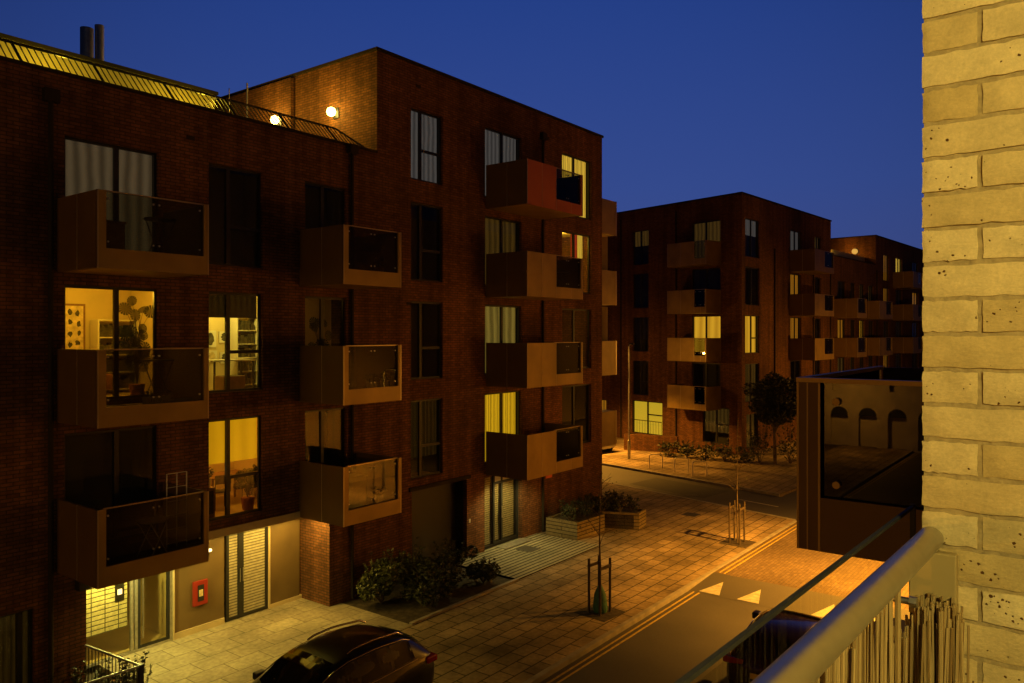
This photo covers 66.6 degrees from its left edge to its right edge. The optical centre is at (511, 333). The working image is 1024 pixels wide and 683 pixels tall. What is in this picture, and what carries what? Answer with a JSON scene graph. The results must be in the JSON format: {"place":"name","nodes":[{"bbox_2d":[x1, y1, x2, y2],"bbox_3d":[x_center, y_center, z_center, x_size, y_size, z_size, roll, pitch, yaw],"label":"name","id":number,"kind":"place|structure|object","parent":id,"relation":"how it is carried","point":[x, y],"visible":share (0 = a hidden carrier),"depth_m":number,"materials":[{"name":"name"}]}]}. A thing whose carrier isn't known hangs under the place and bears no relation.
{"place":"outdoors","nodes":[
{"label":"outdoors","id":0,"kind":"place"},
{"bbox_2d":[86,667,106,682],"bbox_3d":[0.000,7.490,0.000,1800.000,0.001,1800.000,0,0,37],"label":"ground","id":1,"kind":"structure","parent":0,"point":[90,673],"depth_m":17.16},
{"bbox_2d":[522,520,796,682],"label":"kerb","id":2,"kind":"structure","parent":1,"relation":"on","point":[547,672],"depth_m":19.80,"materials":[{"name":"concrete"}]},
{"bbox_2d":[602,463,779,496],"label":"kerb","id":3,"kind":"structure","parent":1,"relation":"on","point":[698,480],"depth_m":39.37,"materials":[{"name":"concrete"}]},
{"bbox_2d":[602,481,795,519],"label":"kerb","id":4,"kind":"structure","parent":1,"relation":"on","point":[701,501],"depth_m":34.30,"materials":[{"name":"concrete"}]},
{"bbox_2d":[93,598,409,682],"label":"forecourt","id":5,"kind":"structure","parent":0,"point":[241,649],"depth_m":18.47,"materials":[{"name":"stone"}]},
{"bbox_2d":[0,24,616,682],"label":"apartment building","id":6,"kind":"structure","parent":5,"relation":"on","point":[470,322],"depth_m":19.81,"materials":[{"name":"red brick"}]},
{"bbox_2d":[0,608,32,682],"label":"window","id":7,"kind":"structure","parent":6,"relation":"in","point":[16,629],"depth_m":15.06,"materials":[{"name":"black"}]},
{"bbox_2d":[65,303,84,348],"bbox_3d":[-10.471,-0.145,18.470,0.038,1.150,0.700,0,0,37],"label":"framed poster","id":8,"kind":"object","parent":6,"relation":"attached to","point":[74,326],"visible":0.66,"depth_m":18.54,"materials":[{"name":"paper"}]},
{"bbox_2d":[64,426,155,542],"bbox_3d":[-8.764,3.185,16.699,0.820,2.450,2.050,0,0,37],"label":"window","id":9,"kind":"structure","parent":6,"relation":"in","point":[106,468],"depth_m":17.18,"materials":[{"name":"black"}]},
{"bbox_2d":[64,285,155,399],"bbox_3d":[-8.466,0.195,16.472,0.070,2.370,1.950,0,0,37],"label":"window","id":10,"kind":"structure","parent":6,"relation":"in","point":[115,289],"depth_m":16.55,"materials":[{"name":"black"}]},
{"bbox_2d":[64,136,155,251],"bbox_3d":[-8.764,-2.815,16.699,0.820,2.450,2.050,0,0,37],"label":"window","id":11,"kind":"structure","parent":6,"relation":"in","point":[88,165],"depth_m":16.75,"materials":[{"name":"black"}]},
{"bbox_2d":[90,319,138,390],"bbox_3d":[-9.720,0.530,19.092,0.400,1.760,1.000,0,0,37],"label":"bookcase","id":12,"kind":"object","parent":6,"relation":"in","point":[97,330],"visible":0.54,"depth_m":18.89,"materials":[{"name":"beige paint"}]},
{"bbox_2d":[106,220,126,249],"bbox_3d":[-7.770,-1.830,14.968,0.440,0.660,0.540,0,0,37],"label":"storage box","id":13,"kind":"object","parent":6,"relation":"on","point":[115,234],"visible":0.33,"depth_m":14.90,"materials":[{"name":"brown wood"}]},
{"bbox_2d":[119,296,152,394],"bbox_3d":[-8.305,0.286,17.323,0.884,2.247,0.431,0,0,-45],"label":"houseplant","id":14,"kind":"object","parent":6,"relation":"in","point":[136,359],"visible":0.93,"depth_m":17.28,"materials":[{"name":"green plant"}]},
{"bbox_2d":[136,516,168,556],"bbox_3d":[-7.274,4.113,15.784,0.600,0.726,0.600,0,0,20],"label":"bistro table","id":15,"kind":"object","parent":6,"relation":"on","point":[150,520],"visible":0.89,"depth_m":15.75,"materials":[{"name":"metal"}]},
{"bbox_2d":[138,571,169,648],"bbox_3d":[-8.387,6.100,18.294,0.128,2.420,0.765,0,0,37],"label":"entrance door","id":16,"kind":"structure","parent":6,"relation":"in","point":[140,645],"depth_m":18.12,"materials":[{"name":"black"}]},
{"bbox_2d":[141,359,173,395],"bbox_3d":[-7.371,1.012,16.235,0.640,0.954,0.640,0,0,20],"label":"bistro table","id":17,"kind":"object","parent":6,"relation":"on","point":[156,360],"visible":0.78,"depth_m":16.20,"materials":[{"name":"black metal"}]},
{"bbox_2d":[143,217,176,253],"bbox_3d":[-7.340,-1.948,16.274,0.640,0.905,0.640,0,0,20],"label":"bistro table","id":18,"kind":"object","parent":6,"relation":"on","point":[160,220],"visible":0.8,"depth_m":16.24,"materials":[{"name":"black metal"}]},
{"bbox_2d":[166,471,186,548],"bbox_3d":[-7.051,3.691,16.406,0.026,1.558,0.463,0,0,37],"label":"drying rack","id":19,"kind":"object","parent":6,"relation":"on","point":[176,486],"visible":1,"depth_m":16.39,"materials":[{"name":"metal"}]},
{"bbox_2d":[209,486,214,517],"bbox_3d":[-7.508,4.045,18.728,0.560,0.730,0.500,0,0,37],"label":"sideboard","id":20,"kind":"object","parent":6,"relation":"in","point":[211,502],"visible":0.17,"depth_m":18.70,"materials":[{"name":"brown wood"}]},
{"bbox_2d":[215,474,230,510],"bbox_3d":[-7.350,3.969,19.663,0.401,0.882,0.482,0,0,-39],"label":"chair","id":21,"kind":"object","parent":6,"relation":"on","point":[220,479],"visible":0.5,"depth_m":19.48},
{"bbox_2d":[215,375,244,389],"bbox_3d":[-6.958,1.218,19.252,0.400,0.385,0.600,0,0,37],"label":"crate","id":22,"kind":"object","parent":6,"relation":"in","point":[237,381],"visible":0.57,"depth_m":19.10,"materials":[{"name":"brown wood"}]},
{"bbox_2d":[209,359,255,389],"bbox_3d":[-7.273,1.030,19.994,0.600,0.760,1.200,0,0,37],"label":"desk","id":23,"kind":"object","parent":6,"relation":"in","point":[214,361],"visible":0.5,"depth_m":19.88,"materials":[{"name":"beige paint"}]},
{"bbox_2d":[209,415,260,520],"bbox_3d":[-6.700,3.195,18.791,0.070,2.370,1.460,0,0,37],"label":"window","id":24,"kind":"structure","parent":6,"relation":"in","point":[227,421],"depth_m":18.73,"materials":[{"name":"black"}]},
{"bbox_2d":[209,292,260,392],"bbox_3d":[-6.700,0.195,18.791,0.070,2.370,1.460,0,0,37],"label":"window","id":25,"kind":"structure","parent":6,"relation":"in","point":[227,295],"depth_m":18.71,"materials":[{"name":"black"}]},
{"bbox_2d":[209,163,260,267],"bbox_3d":[-6.998,-2.815,19.018,0.820,2.450,1.560,0,0,37],"label":"window","id":26,"kind":"structure","parent":6,"relation":"in","point":[234,194],"depth_m":19.44,"materials":[{"name":"black"}]},
{"bbox_2d":[230,318,256,385],"bbox_3d":[-7.171,0.460,20.821,0.400,1.900,0.640,0,0,37],"label":"bookcase","id":27,"kind":"object","parent":6,"relation":"in","point":[249,339],"visible":0.69,"depth_m":20.70,"materials":[{"name":"beige paint"}]},
{"bbox_2d":[233,464,256,509],"bbox_3d":[-6.625,3.870,19.709,0.362,1.080,0.871,0,0,37],"label":"houseplant","id":28,"kind":"object","parent":6,"relation":"in","point":[247,501],"visible":0.71,"depth_m":19.54,"materials":[{"name":"green plant"}]},
{"bbox_2d":[224,526,267,621],"bbox_3d":[-6.890,6.070,20.306,0.132,2.480,1.240,0,0,37],"label":"louvred door","id":29,"kind":"structure","parent":6,"relation":"in","point":[245,553],"depth_m":20.28,"materials":[{"name":"black"}]},
{"bbox_2d":[270,519,298,603],"bbox_3d":[-6.208,6.030,21.244,0.060,2.400,0.960,0,0,37],"label":"store door","id":30,"kind":"structure","parent":6,"relation":"in","point":[284,537],"depth_m":21.22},
{"bbox_2d":[308,317,331,345],"bbox_3d":[-5.287,0.474,21.321,0.503,1.872,0.727,0,0,37],"label":"houseplant","id":31,"kind":"object","parent":6,"relation":"in","point":[315,326],"visible":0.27,"depth_m":21.25,"materials":[{"name":"green plant"}]},
{"bbox_2d":[305,407,344,466],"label":"window","id":32,"kind":"structure","parent":6,"relation":"in","point":[324,428],"depth_m":21.67,"materials":[{"name":"black"}]},
{"bbox_2d":[305,296,344,345],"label":"window","id":33,"kind":"structure","parent":6,"relation":"in","point":[321,299],"depth_m":20.90,"materials":[{"name":"black"}]},
{"bbox_2d":[305,182,344,228],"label":"window","id":34,"kind":"structure","parent":6,"relation":"in","point":[324,205],"depth_m":21.65,"materials":[{"name":"black"}]},
{"bbox_2d":[349,473,367,508],"bbox_3d":[-4.231,4.075,20.192,0.540,0.790,0.840,0,0,37],"label":"storage box","id":35,"kind":"object","parent":6,"relation":"on","point":[357,489],"visible":0.48,"depth_m":20.13,"materials":[{"name":"wood"}]},
{"bbox_2d":[411,398,440,478],"bbox_3d":[-2.996,3.185,24.273,0.820,2.450,1.510,0,0,37],"label":"window","id":36,"kind":"structure","parent":6,"relation":"in","point":[425,414],"depth_m":24.37,"materials":[{"name":"black"}]},
{"bbox_2d":[411,301,440,379],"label":"window","id":37,"kind":"structure","parent":6,"relation":"in","point":[425,316],"depth_m":24.81,"materials":[{"name":"black"}]},
{"bbox_2d":[411,202,440,281],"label":"window","id":38,"kind":"structure","parent":6,"relation":"in","point":[425,219],"depth_m":24.81,"materials":[{"name":"black"}]},
{"bbox_2d":[411,108,440,184],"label":"window","id":39,"kind":"structure","parent":6,"relation":"in","point":[425,127],"depth_m":24.26,"materials":[{"name":"black"}]},
{"bbox_2d":[412,480,462,573],"bbox_3d":[-2.503,6.030,24.657,0.340,2.600,2.540,0,0,37],"label":"garage door","id":40,"kind":"structure","parent":6,"relation":"in","point":[437,512],"depth_m":25.08,"materials":[{"name":"black"}]},
{"bbox_2d":[485,476,517,548],"bbox_3d":[-0.490,6.070,27.184,0.160,2.460,2.100,0,0,37],"label":"entrance door","id":41,"kind":"structure","parent":6,"relation":"in","point":[505,484],"depth_m":27.26,"materials":[{"name":"black"}]},
{"bbox_2d":[485,391,518,463],"bbox_3d":[-0.676,3.185,27.320,0.820,2.450,2.150,0,0,37],"label":"window","id":42,"kind":"structure","parent":6,"relation":"in","point":[501,408],"depth_m":27.20,"materials":[{"name":"yellow"}]},
{"bbox_2d":[485,305,518,374],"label":"window","id":43,"kind":"structure","parent":6,"relation":"in","point":[501,322],"depth_m":27.13,"materials":[{"name":"beige"}]},
{"bbox_2d":[485,216,518,285],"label":"window","id":44,"kind":"structure","parent":6,"relation":"in","point":[501,235],"depth_m":27.10,"materials":[{"name":"black"}]},
{"bbox_2d":[485,127,518,196],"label":"window","id":45,"kind":"structure","parent":6,"relation":"in","point":[500,147],"depth_m":27.09,"materials":[{"name":"black"}]},
{"bbox_2d":[562,384,588,442],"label":"window","id":46,"kind":"structure","parent":6,"relation":"in","point":[575,398],"depth_m":31.86,"materials":[{"name":"black"}]},
{"bbox_2d":[562,308,588,367],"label":"window","id":47,"kind":"structure","parent":6,"relation":"in","point":[573,310],"depth_m":31.31,"materials":[{"name":"black"}]},
{"bbox_2d":[562,231,588,293],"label":"window","id":48,"kind":"structure","parent":6,"relation":"in","point":[573,234],"depth_m":31.50,"materials":[{"name":"black"}]},
{"bbox_2d":[562,153,588,218],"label":"window","id":49,"kind":"structure","parent":6,"relation":"in","point":[569,163],"depth_m":31.43,"materials":[{"name":"yellow"}]},
{"bbox_2d":[252,619,437,682],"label":"parked car","id":50,"kind":"object","parent":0,"point":[358,653],"visible":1,"depth_m":14.30,"materials":[{"name":"black paint"}]},
{"bbox_2d":[344,566,512,623],"bbox_3d":[-2.278,7.400,22.286,2.770,0.100,4.500,0,0,37],"label":"flower bed","id":51,"kind":"object","parent":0,"point":[394,605],"visible":0.29,"depth_m":21.43,"materials":[{"name":"soil"}]},
{"bbox_2d":[356,548,407,603],"bbox_3d":[-3.557,6.593,21.197,1.121,1.500,1.464,0,0,37],"label":"shrub","id":52,"kind":"object","parent":51,"relation":"on","point":[387,574],"visible":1,"depth_m":21.01,"materials":[{"name":"green plant"}]},
{"bbox_2d":[386,537,429,586],"bbox_3d":[-2.951,6.641,22.354,1.420,1.401,1.243,0,0,9],"label":"shrub","id":53,"kind":"object","parent":51,"relation":"on","point":[410,564],"visible":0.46,"depth_m":22.19,"materials":[{"name":"green plant"}]},
{"bbox_2d":[400,576,439,607],"bbox_3d":[-2.457,6.963,21.018,1.090,0.764,1.092,0,0,-13],"label":"shrub","id":54,"kind":"object","parent":51,"relation":"on","point":[423,593],"visible":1,"depth_m":20.97,"materials":[{"name":"green plant"}]},
{"bbox_2d":[417,548,465,597],"bbox_3d":[-1.972,6.731,21.837,1.306,1.226,1.333,0,0,12],"label":"shrub","id":55,"kind":"object","parent":51,"relation":"on","point":[439,571],"visible":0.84,"depth_m":21.77,"materials":[{"name":"green plant"}]},
{"bbox_2d":[432,536,479,575],"bbox_3d":[-1.826,6.706,23.337,1.239,1.279,1.577,0,0,37],"label":"shrub","id":56,"kind":"object","parent":51,"relation":"on","point":[452,552],"visible":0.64,"depth_m":23.35,"materials":[{"name":"green plant"}]},
{"bbox_2d":[409,578,518,624],"bbox_3d":[-1.192,7.355,21.459,0.100,0.150,4.500,0,0,37],"label":"bed edging","id":57,"kind":"object","parent":51,"relation":"on","point":[413,622],"visible":0.64,"depth_m":21.21,"materials":[{"name":"stone"}]},
{"bbox_2d":[465,556,500,582],"bbox_3d":[-0.876,6.974,23.016,0.968,0.738,1.180,0,0,37],"label":"shrub","id":58,"kind":"object","parent":51,"relation":"on","point":[485,571],"visible":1,"depth_m":22.84,"materials":[{"name":"green plant"}]},
{"bbox_2d":[0,0,923,249],"label":"sky","id":59,"kind":"structure","parent":0,"point":[815,107],"materials":[{"name":"blue"}]},
{"bbox_2d":[456,533,598,579],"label":"terrace","id":60,"kind":"structure","parent":0,"point":[513,562],"depth_m":25.71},
{"bbox_2d":[398,482,793,682],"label":"pavement","id":61,"kind":"structure","parent":0,"point":[524,629],"depth_m":21.95,"materials":[{"name":"stone"}]},
{"bbox_2d":[573,473,625,621],"bbox_3d":[2.218,5.514,20.561,1.199,3.634,1.117,0,0,43],"label":"young tree","id":62,"kind":"object","parent":61,"relation":"on","point":[599,609],"visible":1,"depth_m":20.49,"materials":[{"name":"green plant"}]},
{"bbox_2d":[719,419,755,547],"bbox_3d":[7.934,5.119,27.414,1.179,4.424,1.200,0,0,38],"label":"young tree","id":63,"kind":"object","parent":61,"relation":"on","point":[739,542],"visible":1,"depth_m":27.40,"materials":[{"name":"brown plant"}]},
{"bbox_2d":[539,516,662,544],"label":"side paving","id":64,"kind":"structure","parent":0,"point":[609,535],"depth_m":28.51,"materials":[{"name":"concrete"}]},
{"bbox_2d":[546,499,645,539],"bbox_3d":[3.422,7.020,29.416,2.400,0.620,4.050,0,0,37],"label":"planter","id":65,"kind":"object","parent":64,"relation":"on","point":[558,525],"visible":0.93,"depth_m":28.93,"materials":[{"name":"brown brick"}]},
{"bbox_2d":[624,434,677,452],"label":"brick wall","id":66,"kind":"structure","parent":0,"point":[640,442],"depth_m":48.73,"materials":[{"name":"brick"}]},
{"bbox_2d":[540,591,771,682],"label":"road","id":67,"kind":"structure","parent":0,"point":[676,644],"depth_m":18.69,"materials":[{"name":"asphalt"}]},
{"bbox_2d":[547,591,693,682],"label":"double yellow line","id":68,"kind":"object","parent":67,"relation":"on","point":[577,664],"visible":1,"depth_m":18.92,"materials":[{"name":"paint"}]},
{"bbox_2d":[556,593,698,682],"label":"double yellow line","id":69,"kind":"object","parent":67,"relation":"on","point":[586,664],"visible":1,"depth_m":18.86,"materials":[{"name":"paint"}]},
{"bbox_2d":[697,661,728,682],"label":"road patch","id":70,"kind":"object","parent":67,"relation":"on","point":[718,674],"depth_m":16.94,"materials":[{"name":"asphalt"}]},
{"bbox_2d":[723,608,851,682],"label":"parked car","id":71,"kind":"object","parent":67,"relation":"on","point":[752,657],"visible":0.45,"depth_m":15.72,"materials":[{"name":"black paint"}]},
{"bbox_2d":[689,572,909,628],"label":"ramp","id":72,"kind":"structure","parent":67,"relation":"on","point":[774,595],"depth_m":22.15,"materials":[{"name":"asphalt"}]},
{"bbox_2d":[738,590,760,603],"bbox_3d":[6.862,7.398,22.082,0.620,0.055,1.050,0,0,37],"label":"ramp triangle marking","id":73,"kind":"object","parent":72,"relation":"on","point":[753,597],"visible":1,"depth_m":21.93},
{"bbox_2d":[602,438,796,496],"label":"pavement","id":74,"kind":"structure","parent":0,"point":[767,474],"depth_m":43.15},
{"bbox_2d":[628,343,634,458],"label":"street lamp","id":75,"kind":"object","parent":74,"relation":"on","point":[629,448],"visible":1,"depth_m":45.70,"materials":[{"name":"metal"}]},
{"bbox_2d":[658,440,679,457],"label":"shrub","id":76,"kind":"object","parent":74,"relation":"on","point":[672,448],"visible":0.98,"depth_m":46.55,"materials":[{"name":"green plant"}]},
{"bbox_2d":[676,440,696,457],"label":"shrub","id":77,"kind":"object","parent":74,"relation":"on","point":[687,448],"visible":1,"depth_m":46.05,"materials":[{"name":"green plant"}]},
{"bbox_2d":[692,442,717,459],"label":"shrub","id":78,"kind":"object","parent":74,"relation":"on","point":[709,448],"visible":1,"depth_m":45.40,"materials":[{"name":"green plant"}]},
{"bbox_2d":[714,443,738,460],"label":"shrub","id":79,"kind":"object","parent":74,"relation":"on","point":[727,451],"visible":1,"depth_m":44.83,"materials":[{"name":"green plant"}]},
{"bbox_2d":[733,445,757,462],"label":"shrub","id":80,"kind":"object","parent":74,"relation":"on","point":[746,456],"visible":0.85,"depth_m":44.31,"materials":[{"name":"green plant"}]},
{"bbox_2d":[747,423,772,463],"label":"shrub","id":81,"kind":"object","parent":74,"relation":"on","point":[757,445],"visible":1,"depth_m":43.98,"materials":[{"name":"green plant"}]},
{"bbox_2d":[602,192,923,453],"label":"apartment building","id":82,"kind":"structure","parent":74,"relation":"on","point":[722,300],"depth_m":52.20,"materials":[{"name":"red brick"}]},
{"bbox_2d":[634,360,648,394],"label":"window","id":83,"kind":"structure","parent":82,"relation":"in","point":[641,368],"depth_m":54.30,"materials":[{"name":"black"}]},
{"bbox_2d":[634,317,648,351],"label":"window","id":84,"kind":"structure","parent":82,"relation":"in","point":[641,324],"depth_m":54.30,"materials":[{"name":"black"}]},
{"bbox_2d":[634,273,648,307],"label":"window","id":85,"kind":"structure","parent":82,"relation":"in","point":[641,281],"depth_m":54.24,"materials":[{"name":"black"}]},
{"bbox_2d":[634,230,648,264],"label":"window","id":86,"kind":"structure","parent":82,"relation":"in","point":[641,238],"depth_m":54.08,"materials":[{"name":"black"}]},
{"bbox_2d":[633,400,661,434],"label":"window","id":87,"kind":"structure","parent":82,"relation":"in","point":[642,410],"depth_m":53.21,"materials":[{"name":"yellow"}]},
{"bbox_2d":[693,363,719,399],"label":"window","id":88,"kind":"structure","parent":82,"relation":"in","point":[704,374],"depth_m":50.14,"materials":[{"name":"black"}]},
{"bbox_2d":[693,316,719,352],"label":"window","id":89,"kind":"structure","parent":82,"relation":"in","point":[704,327],"depth_m":49.63,"materials":[{"name":"yellow"}]},
{"bbox_2d":[693,268,719,305],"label":"window","id":90,"kind":"structure","parent":82,"relation":"in","point":[703,279],"depth_m":50.23,"materials":[{"name":"black"}]},
{"bbox_2d":[693,220,719,258],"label":"window","id":91,"kind":"structure","parent":82,"relation":"in","point":[709,230],"depth_m":49.66,"materials":[{"name":"black"}]},
{"bbox_2d":[704,408,728,444],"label":"window","id":92,"kind":"structure","parent":82,"relation":"in","point":[716,422],"depth_m":49.02,"materials":[{"name":"black"}]},
{"bbox_2d":[745,363,757,401],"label":"window","id":93,"kind":"structure","parent":82,"relation":"in","point":[751,370],"depth_m":48.51,"materials":[{"name":"black"}]},
{"bbox_2d":[745,315,757,353],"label":"window","id":94,"kind":"structure","parent":82,"relation":"in","point":[751,322],"depth_m":48.62,"materials":[{"name":"yellow"}]},
{"bbox_2d":[745,267,757,305],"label":"window","id":95,"kind":"structure","parent":82,"relation":"in","point":[751,274],"depth_m":49.47,"materials":[{"name":"black"}]},
{"bbox_2d":[745,218,757,257],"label":"window","id":96,"kind":"structure","parent":82,"relation":"in","point":[751,226],"depth_m":49.19,"materials":[{"name":"black"}]},
{"bbox_2d":[747,413,756,447],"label":"window","id":97,"kind":"structure","parent":82,"relation":"in","point":[751,418],"depth_m":48.61,"materials":[{"name":"black"}]},
{"bbox_2d":[790,360,799,388],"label":"window","id":98,"kind":"structure","parent":82,"relation":"in","point":[794,365],"depth_m":54.82,"materials":[{"name":"black"}]},
{"bbox_2d":[790,317,799,337],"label":"window","id":99,"kind":"structure","parent":82,"relation":"in","point":[794,321],"depth_m":54.04,"materials":[{"name":"yellow"}]},
{"bbox_2d":[790,274,799,293],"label":"window","id":100,"kind":"structure","parent":82,"relation":"in","point":[794,278],"depth_m":54.04,"materials":[{"name":"yellow"}]},
{"bbox_2d":[790,230,799,249],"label":"window","id":101,"kind":"structure","parent":82,"relation":"in","point":[794,235],"depth_m":54.08,"materials":[{"name":"black"}]},
{"bbox_2d":[742,371,796,463],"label":"tree","id":102,"kind":"object","parent":74,"relation":"on","point":[773,402],"visible":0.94,"depth_m":43.53,"materials":[{"name":"green plant"}]},
{"bbox_2d":[774,424,796,463],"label":"shrub","id":103,"kind":"object","parent":74,"relation":"on","point":[790,461],"visible":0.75,"depth_m":44.13,"materials":[{"name":"green plant"}]},
{"bbox_2d":[602,465,796,520],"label":"cross street","id":104,"kind":"structure","parent":0,"point":[786,507],"depth_m":35.70,"materials":[{"name":"asphalt"}]},
{"bbox_2d":[631,478,726,497],"bbox_3d":[8.055,7.434,37.810,2.300,0.001,4.637,0,0,-40],"label":"road patch","id":105,"kind":"object","parent":104,"relation":"on","point":[676,487],"visible":1,"depth_m":37.78,"materials":[{"name":"asphalt"}]},
{"bbox_2d":[715,522,908,609],"bbox_3d":[11.038,7.402,25.734,5.620,0.120,8.522,0,0,37],"label":"raised crossing","id":106,"kind":"object","parent":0,"point":[784,561],"visible":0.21,"depth_m":24.53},
{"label":"flower bed","id":107,"kind":"structure","parent":0,"visible":0},
{"bbox_2d":[67,658,111,682],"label":"shrub","id":108,"kind":"object","parent":107,"relation":"on","point":[74,678],"visible":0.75,"depth_m":15.53,"materials":[{"name":"green plant"}]},
{"bbox_2d":[84,644,143,682],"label":"guard rail","id":109,"kind":"object","parent":107,"relation":"on","point":[140,672],"visible":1,"depth_m":15.12,"materials":[{"name":"metal"}]},
{"bbox_2d":[111,650,156,682],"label":"shrub","id":110,"kind":"object","parent":107,"relation":"on","point":[131,671],"visible":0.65,"depth_m":15.43,"materials":[{"name":"green plant"}]},
{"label":"pavement","id":111,"kind":"structure","parent":0,"visible":0},
{"bbox_2d":[796,0,1023,682],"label":"apartment building","id":112,"kind":"structure","parent":111,"relation":"on","point":[938,439],"depth_m":1.64,"materials":[{"name":"brick"}]},
{"bbox_2d":[674,503,957,682],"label":"balcony railing","id":113,"kind":"object","parent":112,"relation":"on","point":[921,563],"visible":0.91,"depth_m":1.24,"materials":[{"name":"metal"}]},
{"bbox_2d":[815,590,969,682],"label":"reed screen","id":114,"kind":"object","parent":113,"relation":"attached to","point":[926,645],"visible":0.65,"depth_m":1.55,"materials":[{"name":"beige plant"}]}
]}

